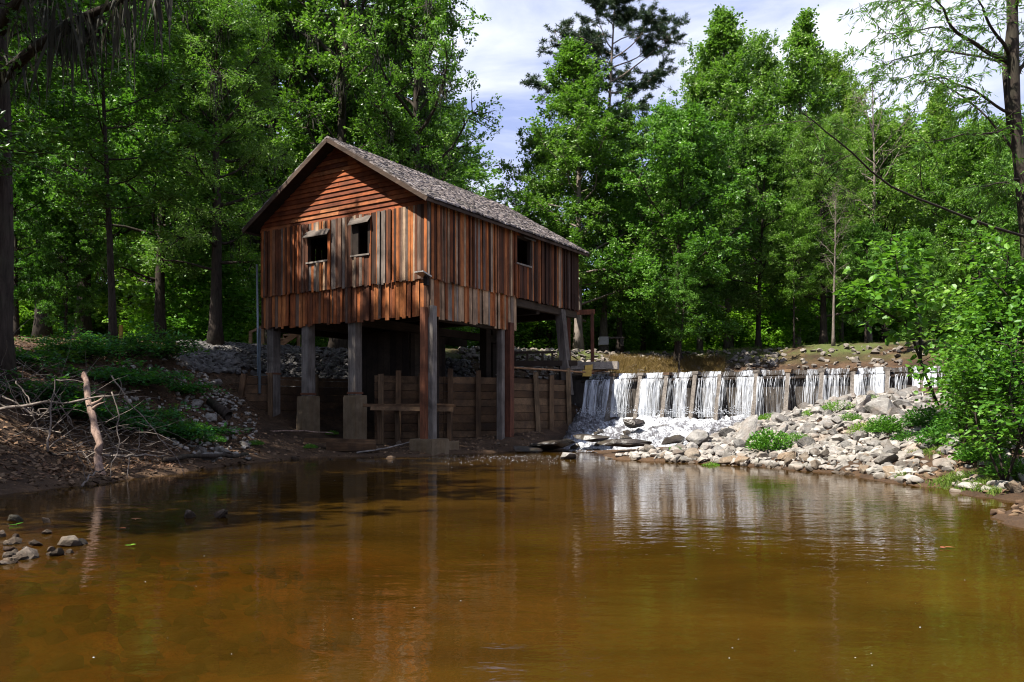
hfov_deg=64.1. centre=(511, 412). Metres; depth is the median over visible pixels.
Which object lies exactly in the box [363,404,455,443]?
beam walkway
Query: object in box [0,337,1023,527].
ground
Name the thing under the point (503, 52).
sky
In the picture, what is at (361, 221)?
window
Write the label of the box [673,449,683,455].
rock
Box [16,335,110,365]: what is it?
bank shrub
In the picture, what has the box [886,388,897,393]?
rock
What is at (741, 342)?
understory bush
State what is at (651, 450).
rock
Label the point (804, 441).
rock
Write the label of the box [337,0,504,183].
water oak
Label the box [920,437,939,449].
rock
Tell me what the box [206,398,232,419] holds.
fallen log
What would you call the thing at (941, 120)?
poplar tree
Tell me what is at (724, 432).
rock
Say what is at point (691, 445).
rock
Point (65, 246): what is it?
maple tree
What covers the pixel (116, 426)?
fallen branch
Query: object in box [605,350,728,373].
dry grass
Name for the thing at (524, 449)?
rock
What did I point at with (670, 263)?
maple tree
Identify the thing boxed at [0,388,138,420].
bank shrub
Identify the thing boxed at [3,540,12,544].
rock
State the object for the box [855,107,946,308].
maple tree
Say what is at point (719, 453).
rock
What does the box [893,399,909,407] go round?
rock
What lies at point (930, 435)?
weed clump
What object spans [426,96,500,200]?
poplar tree
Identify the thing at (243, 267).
maple tree
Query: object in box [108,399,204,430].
bank shrub
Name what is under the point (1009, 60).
willow tree
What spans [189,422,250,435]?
bank shrub
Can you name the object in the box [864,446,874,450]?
rock
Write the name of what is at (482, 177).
maple tree
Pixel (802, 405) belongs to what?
rock
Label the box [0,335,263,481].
leaf litter
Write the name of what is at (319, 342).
understory bush
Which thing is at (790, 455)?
rock
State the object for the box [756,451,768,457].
rock
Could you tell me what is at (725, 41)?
poplar tree
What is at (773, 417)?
rock
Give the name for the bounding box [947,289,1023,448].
leafy shrub
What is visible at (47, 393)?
bank shrub
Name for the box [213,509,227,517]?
rock
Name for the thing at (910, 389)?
rock
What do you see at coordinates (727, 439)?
rock
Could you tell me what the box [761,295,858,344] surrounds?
understory bush
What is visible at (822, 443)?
rock
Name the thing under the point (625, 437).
rock
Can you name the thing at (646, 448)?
rock
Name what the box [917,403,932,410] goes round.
rock
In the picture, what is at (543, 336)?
understory bush
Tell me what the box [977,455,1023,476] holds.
weed clump
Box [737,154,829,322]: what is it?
maple tree
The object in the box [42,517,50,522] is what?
rock
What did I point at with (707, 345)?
understory bush
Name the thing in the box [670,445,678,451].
rock
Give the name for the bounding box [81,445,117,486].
fallen branch
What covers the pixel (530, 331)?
understory bush
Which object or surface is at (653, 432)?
white water
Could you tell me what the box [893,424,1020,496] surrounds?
waterside grass
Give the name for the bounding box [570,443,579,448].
rock
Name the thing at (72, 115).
slender tree
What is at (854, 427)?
weed clump
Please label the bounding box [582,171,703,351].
maple tree
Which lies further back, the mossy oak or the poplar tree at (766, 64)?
the poplar tree at (766, 64)
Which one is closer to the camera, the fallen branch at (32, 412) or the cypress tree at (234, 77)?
the fallen branch at (32, 412)
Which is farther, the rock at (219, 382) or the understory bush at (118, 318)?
the understory bush at (118, 318)
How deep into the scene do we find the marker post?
30.95 m
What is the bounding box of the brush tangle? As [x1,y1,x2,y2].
[0,316,188,469]
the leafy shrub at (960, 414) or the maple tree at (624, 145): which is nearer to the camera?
the leafy shrub at (960, 414)
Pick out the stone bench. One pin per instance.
(603, 341)
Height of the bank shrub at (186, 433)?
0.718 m
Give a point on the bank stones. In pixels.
(743, 353)
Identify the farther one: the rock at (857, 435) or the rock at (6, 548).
the rock at (857, 435)
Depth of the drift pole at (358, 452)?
23.89 m
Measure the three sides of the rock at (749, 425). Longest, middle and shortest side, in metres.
1.284 x 0.432 x 0.181 m
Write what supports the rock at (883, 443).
on the ground at (331, 419)
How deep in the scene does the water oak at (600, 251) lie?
86.43 m
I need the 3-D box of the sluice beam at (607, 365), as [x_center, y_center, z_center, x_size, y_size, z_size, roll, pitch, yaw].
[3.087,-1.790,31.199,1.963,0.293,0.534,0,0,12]
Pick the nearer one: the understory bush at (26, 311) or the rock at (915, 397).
the rock at (915, 397)
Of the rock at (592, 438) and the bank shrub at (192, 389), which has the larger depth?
the rock at (592, 438)
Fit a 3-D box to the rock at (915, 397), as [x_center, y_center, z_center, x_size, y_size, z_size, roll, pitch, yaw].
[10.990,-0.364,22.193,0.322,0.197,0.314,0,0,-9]
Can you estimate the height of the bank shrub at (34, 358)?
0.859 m
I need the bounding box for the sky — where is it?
[19,0,1023,294]
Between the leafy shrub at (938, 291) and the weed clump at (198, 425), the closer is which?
the leafy shrub at (938, 291)
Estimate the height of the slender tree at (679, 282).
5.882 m
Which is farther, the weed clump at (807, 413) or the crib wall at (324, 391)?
the crib wall at (324, 391)
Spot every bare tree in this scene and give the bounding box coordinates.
[811,178,856,345]
[839,73,934,342]
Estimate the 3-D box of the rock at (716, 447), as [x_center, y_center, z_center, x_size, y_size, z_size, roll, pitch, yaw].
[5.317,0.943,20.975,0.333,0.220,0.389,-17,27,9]
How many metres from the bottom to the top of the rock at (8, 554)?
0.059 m
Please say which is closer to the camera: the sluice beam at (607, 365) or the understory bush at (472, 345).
the sluice beam at (607, 365)
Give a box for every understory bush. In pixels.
[19,299,63,336]
[25,285,103,333]
[51,293,129,337]
[97,299,135,334]
[102,279,206,340]
[117,300,207,341]
[137,231,260,342]
[234,312,301,345]
[244,300,327,346]
[445,326,479,348]
[452,326,478,348]
[461,326,539,345]
[514,290,601,349]
[516,315,594,348]
[571,312,644,351]
[582,301,632,351]
[610,302,702,351]
[629,324,693,350]
[658,297,748,350]
[705,312,763,348]
[707,277,819,347]
[751,282,862,342]
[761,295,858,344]
[810,299,888,343]
[848,310,925,342]
[923,311,960,338]
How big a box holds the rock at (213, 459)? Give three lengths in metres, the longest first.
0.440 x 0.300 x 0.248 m
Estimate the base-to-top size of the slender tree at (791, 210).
7.001 m
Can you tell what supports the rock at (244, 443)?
on the ground at (331, 419)
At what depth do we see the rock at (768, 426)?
22.25 m
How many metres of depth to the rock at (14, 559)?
6.78 m
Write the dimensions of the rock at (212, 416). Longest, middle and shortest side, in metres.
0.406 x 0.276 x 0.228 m
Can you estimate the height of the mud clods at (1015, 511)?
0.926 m
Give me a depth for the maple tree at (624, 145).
42.19 m
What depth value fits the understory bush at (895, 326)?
51.95 m
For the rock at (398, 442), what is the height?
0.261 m
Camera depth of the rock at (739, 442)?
20.84 m
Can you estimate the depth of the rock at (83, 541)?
7.75 m
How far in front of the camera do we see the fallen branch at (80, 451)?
15.62 m
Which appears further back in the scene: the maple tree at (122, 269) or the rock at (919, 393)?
the maple tree at (122, 269)
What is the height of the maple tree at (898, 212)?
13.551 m
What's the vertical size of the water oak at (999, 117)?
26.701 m
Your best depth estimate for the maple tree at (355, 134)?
47.17 m
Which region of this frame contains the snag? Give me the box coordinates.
[81,371,106,474]
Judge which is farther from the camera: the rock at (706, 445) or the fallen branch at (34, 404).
the rock at (706, 445)
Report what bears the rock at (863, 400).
on the ground at (331, 419)
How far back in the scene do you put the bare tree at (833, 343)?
36.88 m
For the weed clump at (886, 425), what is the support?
on the ground at (331, 419)
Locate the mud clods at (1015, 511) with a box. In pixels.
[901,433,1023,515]
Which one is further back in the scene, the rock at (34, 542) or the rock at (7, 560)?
the rock at (34, 542)
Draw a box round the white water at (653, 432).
[561,411,748,451]
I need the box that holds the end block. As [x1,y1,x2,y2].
[582,364,592,376]
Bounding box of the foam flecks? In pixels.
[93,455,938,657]
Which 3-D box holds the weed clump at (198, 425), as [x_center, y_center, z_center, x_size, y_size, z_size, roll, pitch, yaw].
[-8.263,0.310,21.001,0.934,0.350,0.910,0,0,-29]
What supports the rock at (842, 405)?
on the ground at (331, 419)
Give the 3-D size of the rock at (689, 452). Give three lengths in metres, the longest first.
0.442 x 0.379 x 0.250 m
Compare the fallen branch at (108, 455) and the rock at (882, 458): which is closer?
the fallen branch at (108, 455)
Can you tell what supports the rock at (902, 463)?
on the ground at (331, 419)
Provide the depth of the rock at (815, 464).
17.38 m
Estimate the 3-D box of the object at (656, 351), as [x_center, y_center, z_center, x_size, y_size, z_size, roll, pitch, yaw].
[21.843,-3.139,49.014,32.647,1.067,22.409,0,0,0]
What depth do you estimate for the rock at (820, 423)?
21.15 m
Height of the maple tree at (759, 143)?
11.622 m
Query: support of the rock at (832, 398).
on the ground at (331, 419)
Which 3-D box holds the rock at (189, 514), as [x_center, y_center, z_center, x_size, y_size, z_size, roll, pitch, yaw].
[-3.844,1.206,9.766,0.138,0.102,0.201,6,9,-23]
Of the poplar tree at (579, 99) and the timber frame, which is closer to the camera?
the timber frame
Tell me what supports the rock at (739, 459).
on the ground at (331, 419)
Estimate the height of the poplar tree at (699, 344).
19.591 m
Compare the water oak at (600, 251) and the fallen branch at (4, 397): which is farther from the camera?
the water oak at (600, 251)
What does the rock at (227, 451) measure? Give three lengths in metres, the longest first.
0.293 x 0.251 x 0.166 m
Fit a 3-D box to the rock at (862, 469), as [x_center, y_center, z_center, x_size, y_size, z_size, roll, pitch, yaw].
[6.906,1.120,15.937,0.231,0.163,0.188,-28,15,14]
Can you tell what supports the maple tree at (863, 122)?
on the ground at (331, 419)
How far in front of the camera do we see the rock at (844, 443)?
18.41 m
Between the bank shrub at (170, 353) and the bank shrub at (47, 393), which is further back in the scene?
the bank shrub at (170, 353)
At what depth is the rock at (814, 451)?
18.52 m
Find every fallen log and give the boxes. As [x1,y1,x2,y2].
[161,452,248,462]
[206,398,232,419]
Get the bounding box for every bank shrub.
[0,367,126,406]
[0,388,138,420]
[14,323,156,360]
[15,347,83,374]
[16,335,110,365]
[34,362,151,389]
[43,316,209,358]
[77,404,185,432]
[105,354,199,391]
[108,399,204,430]
[122,325,218,360]
[149,417,221,443]
[158,380,230,398]
[167,422,215,437]
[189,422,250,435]
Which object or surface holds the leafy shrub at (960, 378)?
on the ground at (331, 419)
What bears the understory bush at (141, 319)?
on the ground at (331, 419)
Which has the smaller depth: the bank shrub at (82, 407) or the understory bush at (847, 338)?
the bank shrub at (82, 407)
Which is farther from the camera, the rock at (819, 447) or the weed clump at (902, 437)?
the rock at (819, 447)
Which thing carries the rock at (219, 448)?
on the ground at (331, 419)
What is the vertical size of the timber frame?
2.803 m
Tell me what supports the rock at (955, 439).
on the ground at (331, 419)
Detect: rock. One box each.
[0,530,5,536]
[0,560,9,564]
[2,551,14,557]
[2,557,12,563]
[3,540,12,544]
[3,546,16,551]
[7,515,22,520]
[8,536,21,543]
[9,557,18,563]
[16,546,38,559]
[18,555,28,559]
[28,539,42,545]
[41,529,51,533]
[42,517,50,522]
[47,546,55,551]
[49,547,64,555]
[57,535,80,545]
[78,538,87,544]
[184,510,195,517]
[191,399,203,407]
[195,446,206,453]
[202,452,217,460]
[205,413,216,420]
[213,379,222,385]
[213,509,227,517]
[214,446,224,451]
[222,449,232,454]
[240,441,250,448]
[395,440,402,446]
[513,446,543,451]
[529,439,574,449]
[560,452,575,458]
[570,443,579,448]
[573,434,609,441]
[597,439,651,447]
[620,435,631,438]
[622,430,630,434]
[623,418,645,428]
[643,444,656,451]
[648,448,658,453]
[661,436,684,444]
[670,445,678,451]
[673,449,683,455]
[676,443,686,449]
[684,448,700,458]
[685,429,708,446]
[686,442,697,448]
[700,442,712,449]
[712,444,723,452]
[716,449,724,456]
[718,428,735,436]
[719,455,735,464]
[721,436,734,443]
[733,439,745,447]
[734,455,749,465]
[736,414,757,442]
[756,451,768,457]
[761,424,776,428]
[771,413,778,421]
[775,414,787,422]
[777,423,787,432]
[777,451,797,460]
[784,457,792,466]
[792,409,802,416]
[797,437,815,447]
[798,402,809,408]
[798,452,809,461]
[804,423,815,432]
[809,448,820,455]
[809,460,822,469]
[811,406,823,413]
[813,444,821,449]
[815,399,824,403]
[817,420,833,425]
[819,441,828,445]
[819,448,829,456]
[823,409,832,415]
[823,420,834,428]
[827,428,837,434]
[828,396,836,400]
[828,446,839,452]
[831,415,843,423]
[831,434,850,441]
[833,400,847,410]
[835,395,852,402]
[840,440,853,447]
[844,470,854,475]
[846,393,855,398]
[853,430,866,440]
[855,395,870,406]
[855,405,865,412]
[855,446,866,454]
[859,465,870,473]
[864,397,895,414]
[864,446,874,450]
[866,440,880,446]
[873,452,898,464]
[880,439,890,446]
[882,441,901,453]
[882,466,894,472]
[884,472,892,478]
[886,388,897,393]
[886,406,904,415]
[891,394,902,400]
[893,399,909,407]
[894,461,909,466]
[895,391,907,396]
[898,386,918,392]
[902,403,912,408]
[910,396,922,400]
[911,390,921,395]
[911,461,920,467]
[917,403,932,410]
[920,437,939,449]
[937,461,953,469]
[941,445,953,454]
[949,438,961,446]
[1004,480,1022,492]
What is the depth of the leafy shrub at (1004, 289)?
14.51 m
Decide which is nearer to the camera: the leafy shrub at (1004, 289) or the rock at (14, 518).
the rock at (14, 518)
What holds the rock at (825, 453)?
on the ground at (331, 419)
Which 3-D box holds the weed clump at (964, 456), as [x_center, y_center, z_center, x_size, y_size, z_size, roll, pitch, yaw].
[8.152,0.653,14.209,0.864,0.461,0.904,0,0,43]
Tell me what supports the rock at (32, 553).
in the creek water at (547, 566)
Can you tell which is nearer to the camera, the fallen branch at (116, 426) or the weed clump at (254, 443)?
the fallen branch at (116, 426)
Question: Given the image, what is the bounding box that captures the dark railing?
[514,351,576,365]
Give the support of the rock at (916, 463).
on the ground at (331, 419)
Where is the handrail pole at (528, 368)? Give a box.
[514,367,585,372]
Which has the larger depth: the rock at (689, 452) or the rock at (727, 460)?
the rock at (689, 452)
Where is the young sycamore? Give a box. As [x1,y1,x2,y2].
[833,231,971,405]
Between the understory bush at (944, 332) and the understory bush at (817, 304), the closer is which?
the understory bush at (944, 332)
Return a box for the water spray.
[578,401,750,414]
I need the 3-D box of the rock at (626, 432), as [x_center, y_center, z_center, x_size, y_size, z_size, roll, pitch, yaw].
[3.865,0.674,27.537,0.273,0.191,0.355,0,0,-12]
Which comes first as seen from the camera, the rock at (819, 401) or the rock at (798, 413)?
the rock at (798, 413)
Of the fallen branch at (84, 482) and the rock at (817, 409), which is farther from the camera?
the rock at (817, 409)
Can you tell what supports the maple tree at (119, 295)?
on the ground at (331, 419)
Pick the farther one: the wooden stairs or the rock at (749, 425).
the wooden stairs
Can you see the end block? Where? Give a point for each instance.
(588, 369)
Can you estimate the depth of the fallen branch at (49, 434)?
15.49 m
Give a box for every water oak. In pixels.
[8,5,173,336]
[9,0,171,336]
[154,0,384,343]
[246,0,491,348]
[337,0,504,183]
[572,209,658,350]
[941,108,1023,288]
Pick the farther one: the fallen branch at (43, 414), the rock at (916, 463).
the fallen branch at (43, 414)
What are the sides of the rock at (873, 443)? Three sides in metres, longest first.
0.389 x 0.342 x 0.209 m
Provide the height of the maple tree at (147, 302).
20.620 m
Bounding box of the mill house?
[242,136,589,455]
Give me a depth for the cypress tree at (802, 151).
38.66 m
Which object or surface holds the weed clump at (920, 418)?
on the ground at (331, 419)
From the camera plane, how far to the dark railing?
30.55 m
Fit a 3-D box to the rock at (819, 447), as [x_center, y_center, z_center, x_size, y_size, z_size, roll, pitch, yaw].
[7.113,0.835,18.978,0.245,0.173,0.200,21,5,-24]
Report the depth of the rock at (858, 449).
17.29 m
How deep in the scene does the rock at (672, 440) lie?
24.16 m
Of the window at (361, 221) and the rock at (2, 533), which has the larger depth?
the window at (361, 221)
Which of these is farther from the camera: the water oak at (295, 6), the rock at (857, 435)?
the water oak at (295, 6)
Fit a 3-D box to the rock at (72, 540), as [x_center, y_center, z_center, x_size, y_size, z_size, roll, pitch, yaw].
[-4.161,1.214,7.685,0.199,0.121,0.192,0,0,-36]
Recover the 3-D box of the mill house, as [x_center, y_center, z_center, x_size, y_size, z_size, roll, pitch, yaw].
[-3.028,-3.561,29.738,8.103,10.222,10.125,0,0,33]
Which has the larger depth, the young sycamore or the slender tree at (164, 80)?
the slender tree at (164, 80)
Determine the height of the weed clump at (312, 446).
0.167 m
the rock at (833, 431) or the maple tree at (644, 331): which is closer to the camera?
the rock at (833, 431)
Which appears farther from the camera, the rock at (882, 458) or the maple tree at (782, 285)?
the maple tree at (782, 285)
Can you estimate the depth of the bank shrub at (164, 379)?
21.52 m
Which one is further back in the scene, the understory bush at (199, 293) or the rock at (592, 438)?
the understory bush at (199, 293)
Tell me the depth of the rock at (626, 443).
24.24 m
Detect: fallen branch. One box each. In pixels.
[0,376,140,410]
[2,396,52,428]
[15,381,38,432]
[21,375,87,451]
[26,384,61,429]
[50,449,128,465]
[60,392,94,450]
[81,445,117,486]
[103,453,165,476]
[104,392,119,476]
[111,375,183,473]
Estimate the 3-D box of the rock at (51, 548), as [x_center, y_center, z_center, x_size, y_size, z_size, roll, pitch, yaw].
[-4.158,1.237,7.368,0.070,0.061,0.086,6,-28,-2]
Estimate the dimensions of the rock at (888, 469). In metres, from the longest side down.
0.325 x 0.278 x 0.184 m
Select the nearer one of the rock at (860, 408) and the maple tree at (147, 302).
the rock at (860, 408)
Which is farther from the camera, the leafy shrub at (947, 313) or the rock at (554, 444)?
the rock at (554, 444)
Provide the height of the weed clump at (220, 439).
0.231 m
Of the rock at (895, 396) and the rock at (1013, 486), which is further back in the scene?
the rock at (895, 396)
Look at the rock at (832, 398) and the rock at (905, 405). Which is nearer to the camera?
the rock at (905, 405)
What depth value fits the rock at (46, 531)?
8.40 m
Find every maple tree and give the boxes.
[13,125,97,336]
[16,204,115,335]
[17,26,282,336]
[20,178,176,293]
[25,0,282,339]
[68,32,294,340]
[171,157,284,312]
[185,0,470,277]
[277,25,493,198]
[350,109,503,202]
[489,113,605,347]
[547,86,690,351]
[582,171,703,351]
[589,98,785,364]
[597,218,692,343]
[682,120,830,347]
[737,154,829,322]
[739,89,933,330]
[814,101,977,342]
[830,215,901,342]
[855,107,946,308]
[862,109,1018,314]
[882,226,959,349]
[901,113,1023,313]
[947,119,1023,287]
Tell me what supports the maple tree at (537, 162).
on the ground at (331, 419)
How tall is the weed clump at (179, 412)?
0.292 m
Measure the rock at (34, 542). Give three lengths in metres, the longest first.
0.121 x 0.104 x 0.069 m
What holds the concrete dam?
on the ground at (331, 419)
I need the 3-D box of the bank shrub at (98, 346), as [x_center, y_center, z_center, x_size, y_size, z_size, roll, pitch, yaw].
[-11.642,-1.964,22.166,3.014,1.097,3.096,0,0,34]
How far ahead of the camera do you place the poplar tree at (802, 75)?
45.45 m
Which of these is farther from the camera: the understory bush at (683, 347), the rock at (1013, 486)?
the understory bush at (683, 347)
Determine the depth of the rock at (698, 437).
22.41 m
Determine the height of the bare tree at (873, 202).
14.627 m
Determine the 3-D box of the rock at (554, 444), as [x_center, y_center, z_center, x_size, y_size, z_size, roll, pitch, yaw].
[1.291,1.034,26.301,1.518,0.309,1.006,-5,-4,2]
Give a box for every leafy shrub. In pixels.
[909,262,1023,428]
[914,372,1023,453]
[924,219,1023,442]
[928,298,1020,408]
[928,326,1023,480]
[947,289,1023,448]
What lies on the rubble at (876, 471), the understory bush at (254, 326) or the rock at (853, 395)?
the rock at (853, 395)
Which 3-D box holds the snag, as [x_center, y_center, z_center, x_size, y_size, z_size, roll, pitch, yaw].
[-8.010,0.242,15.772,0.337,2.124,1.546,0,0,-39]
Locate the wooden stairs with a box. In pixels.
[249,326,299,345]
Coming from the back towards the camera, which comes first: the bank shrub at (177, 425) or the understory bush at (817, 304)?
the understory bush at (817, 304)
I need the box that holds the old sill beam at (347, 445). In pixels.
[304,438,377,451]
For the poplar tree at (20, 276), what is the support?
on the ground at (331, 419)
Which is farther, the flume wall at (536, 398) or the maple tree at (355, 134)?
the maple tree at (355, 134)
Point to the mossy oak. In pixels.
(79, 33)
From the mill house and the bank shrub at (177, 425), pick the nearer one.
the bank shrub at (177, 425)
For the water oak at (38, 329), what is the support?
on the ground at (331, 419)
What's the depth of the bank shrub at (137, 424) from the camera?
18.21 m
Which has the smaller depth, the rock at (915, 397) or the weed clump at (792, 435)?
the weed clump at (792, 435)
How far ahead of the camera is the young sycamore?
17.01 m
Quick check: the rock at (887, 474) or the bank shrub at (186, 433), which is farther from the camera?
the bank shrub at (186, 433)
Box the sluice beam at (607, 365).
[571,361,618,369]
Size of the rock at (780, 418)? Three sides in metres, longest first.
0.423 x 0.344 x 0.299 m
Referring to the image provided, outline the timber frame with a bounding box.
[567,309,594,373]
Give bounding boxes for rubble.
[121,353,257,461]
[605,391,1023,491]
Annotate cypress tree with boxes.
[109,0,300,345]
[771,110,880,343]
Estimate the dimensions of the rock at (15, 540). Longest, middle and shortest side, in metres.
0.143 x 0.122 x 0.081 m
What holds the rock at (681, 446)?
on the rubble at (876, 471)
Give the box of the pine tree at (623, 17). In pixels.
[520,0,689,351]
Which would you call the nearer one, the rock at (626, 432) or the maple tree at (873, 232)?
the rock at (626, 432)
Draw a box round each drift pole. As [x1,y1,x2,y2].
[274,430,332,433]
[356,442,408,453]
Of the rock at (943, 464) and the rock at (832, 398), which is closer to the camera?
the rock at (943, 464)
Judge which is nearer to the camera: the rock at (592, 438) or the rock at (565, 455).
the rock at (565, 455)
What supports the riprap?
on the ground at (331, 419)
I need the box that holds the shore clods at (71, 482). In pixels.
[0,418,543,488]
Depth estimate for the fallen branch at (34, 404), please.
15.67 m
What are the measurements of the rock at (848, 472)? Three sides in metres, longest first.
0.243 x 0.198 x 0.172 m
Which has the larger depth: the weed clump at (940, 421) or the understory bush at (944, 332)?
the understory bush at (944, 332)
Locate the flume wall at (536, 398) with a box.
[374,368,571,443]
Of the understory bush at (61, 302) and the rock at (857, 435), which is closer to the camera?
the rock at (857, 435)
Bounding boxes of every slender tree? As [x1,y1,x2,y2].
[5,0,143,180]
[9,0,227,342]
[648,249,717,372]
[755,198,829,347]
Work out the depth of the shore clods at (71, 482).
16.72 m
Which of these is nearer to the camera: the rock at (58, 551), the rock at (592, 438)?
the rock at (58, 551)
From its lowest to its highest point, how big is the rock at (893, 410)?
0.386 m
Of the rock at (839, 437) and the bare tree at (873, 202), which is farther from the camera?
the bare tree at (873, 202)
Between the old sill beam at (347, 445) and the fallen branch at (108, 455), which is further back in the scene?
the old sill beam at (347, 445)
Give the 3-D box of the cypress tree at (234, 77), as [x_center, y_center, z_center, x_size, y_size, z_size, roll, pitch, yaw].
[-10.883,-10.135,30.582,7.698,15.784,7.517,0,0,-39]
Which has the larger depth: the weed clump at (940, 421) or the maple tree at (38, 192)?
the maple tree at (38, 192)
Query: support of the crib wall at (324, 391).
on the ground at (331, 419)
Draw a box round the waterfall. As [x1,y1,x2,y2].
[582,366,936,417]
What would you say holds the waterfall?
on the concrete dam
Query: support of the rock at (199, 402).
on the ground at (331, 419)
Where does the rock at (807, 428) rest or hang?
on the rubble at (876, 471)
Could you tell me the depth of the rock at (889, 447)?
16.18 m
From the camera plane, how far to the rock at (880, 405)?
20.68 m
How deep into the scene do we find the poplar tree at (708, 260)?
66.42 m
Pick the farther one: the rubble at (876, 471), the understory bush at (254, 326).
the understory bush at (254, 326)
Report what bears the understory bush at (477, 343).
on the ground at (331, 419)
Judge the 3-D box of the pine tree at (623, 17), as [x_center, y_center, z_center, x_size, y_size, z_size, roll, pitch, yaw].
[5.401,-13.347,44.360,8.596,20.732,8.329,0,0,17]
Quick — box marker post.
[119,325,122,338]
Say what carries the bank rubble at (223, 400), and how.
on the ground at (331, 419)
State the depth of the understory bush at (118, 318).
55.13 m
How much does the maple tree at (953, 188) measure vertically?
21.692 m
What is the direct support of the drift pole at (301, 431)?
on the ground at (331, 419)
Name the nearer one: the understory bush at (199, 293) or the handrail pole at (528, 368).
the handrail pole at (528, 368)
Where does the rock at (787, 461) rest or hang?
on the ground at (331, 419)
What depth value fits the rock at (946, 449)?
15.23 m
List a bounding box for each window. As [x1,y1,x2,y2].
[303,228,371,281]
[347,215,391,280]
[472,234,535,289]
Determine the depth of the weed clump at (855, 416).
20.85 m
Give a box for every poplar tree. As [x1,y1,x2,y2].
[10,50,74,289]
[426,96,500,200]
[493,34,685,349]
[589,3,836,349]
[648,38,743,350]
[661,141,756,334]
[721,4,917,345]
[732,28,823,339]
[804,41,895,341]
[872,79,984,338]
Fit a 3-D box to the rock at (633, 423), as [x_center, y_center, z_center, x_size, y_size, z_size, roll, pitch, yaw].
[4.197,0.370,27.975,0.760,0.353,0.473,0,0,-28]
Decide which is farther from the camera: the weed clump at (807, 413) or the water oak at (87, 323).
the water oak at (87, 323)
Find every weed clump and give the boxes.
[160,407,183,416]
[178,419,208,428]
[203,435,227,442]
[248,440,264,444]
[303,443,317,448]
[744,427,793,450]
[758,413,774,419]
[784,432,806,441]
[802,409,812,415]
[822,400,855,410]
[839,412,861,420]
[845,421,880,433]
[864,414,905,432]
[889,429,921,441]
[899,404,946,426]
[914,424,958,444]
[929,408,968,432]
[952,439,1008,463]
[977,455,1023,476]
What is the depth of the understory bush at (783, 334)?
45.11 m
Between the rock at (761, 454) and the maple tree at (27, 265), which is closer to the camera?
the rock at (761, 454)
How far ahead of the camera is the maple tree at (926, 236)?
32.56 m
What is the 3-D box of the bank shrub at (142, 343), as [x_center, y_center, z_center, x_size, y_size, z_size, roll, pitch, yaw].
[-11.368,-2.070,23.508,3.997,1.292,3.514,0,0,33]
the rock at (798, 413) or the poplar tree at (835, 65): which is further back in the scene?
the poplar tree at (835, 65)
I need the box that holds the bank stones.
[457,340,925,379]
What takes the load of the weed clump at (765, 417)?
on the ground at (331, 419)
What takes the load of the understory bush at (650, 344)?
on the ground at (331, 419)
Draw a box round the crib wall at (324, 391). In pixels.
[238,373,347,416]
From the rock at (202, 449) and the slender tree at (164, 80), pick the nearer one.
the rock at (202, 449)
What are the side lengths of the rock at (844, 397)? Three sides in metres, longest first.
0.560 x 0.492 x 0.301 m
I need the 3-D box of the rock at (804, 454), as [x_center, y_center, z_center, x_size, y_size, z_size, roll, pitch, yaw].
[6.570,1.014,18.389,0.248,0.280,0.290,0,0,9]
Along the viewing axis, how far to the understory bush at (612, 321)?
46.66 m
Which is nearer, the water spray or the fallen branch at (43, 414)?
the fallen branch at (43, 414)
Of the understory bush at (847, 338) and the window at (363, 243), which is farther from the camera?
the understory bush at (847, 338)
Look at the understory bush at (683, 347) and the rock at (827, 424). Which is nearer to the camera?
the rock at (827, 424)
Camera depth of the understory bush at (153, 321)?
46.83 m
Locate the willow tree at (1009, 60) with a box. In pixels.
[735,0,1023,271]
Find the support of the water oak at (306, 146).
on the ground at (331, 419)
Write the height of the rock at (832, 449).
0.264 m
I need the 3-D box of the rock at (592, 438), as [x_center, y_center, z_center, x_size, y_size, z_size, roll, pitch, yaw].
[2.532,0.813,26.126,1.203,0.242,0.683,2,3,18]
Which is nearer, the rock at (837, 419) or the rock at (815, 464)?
the rock at (815, 464)
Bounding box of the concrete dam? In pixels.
[554,367,950,421]
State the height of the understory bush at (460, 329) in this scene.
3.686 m
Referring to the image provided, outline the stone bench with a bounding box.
[598,337,624,346]
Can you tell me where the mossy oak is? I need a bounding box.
[0,0,209,385]
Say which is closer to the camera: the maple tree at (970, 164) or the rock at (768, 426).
the rock at (768, 426)
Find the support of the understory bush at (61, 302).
on the ground at (331, 419)
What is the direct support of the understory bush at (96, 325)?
on the ground at (331, 419)
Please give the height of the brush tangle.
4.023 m
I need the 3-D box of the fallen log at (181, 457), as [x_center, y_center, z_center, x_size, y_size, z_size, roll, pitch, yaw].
[-6.998,1.002,18.762,0.163,0.182,2.699,0,0,21]
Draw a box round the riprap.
[176,340,471,391]
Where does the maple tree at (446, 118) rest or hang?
on the ground at (331, 419)
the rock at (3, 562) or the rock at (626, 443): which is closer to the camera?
the rock at (3, 562)
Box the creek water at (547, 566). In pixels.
[0,451,1023,681]
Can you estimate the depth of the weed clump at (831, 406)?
22.82 m
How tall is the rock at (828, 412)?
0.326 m
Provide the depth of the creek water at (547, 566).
6.23 m
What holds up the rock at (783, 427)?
on the ground at (331, 419)
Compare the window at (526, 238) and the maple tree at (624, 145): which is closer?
the window at (526, 238)
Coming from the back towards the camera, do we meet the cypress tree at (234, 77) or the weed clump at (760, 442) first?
the cypress tree at (234, 77)
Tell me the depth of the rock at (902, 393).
22.87 m
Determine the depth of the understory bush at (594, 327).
50.21 m
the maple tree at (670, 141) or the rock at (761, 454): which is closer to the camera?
the rock at (761, 454)
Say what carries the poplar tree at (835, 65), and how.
on the ground at (331, 419)

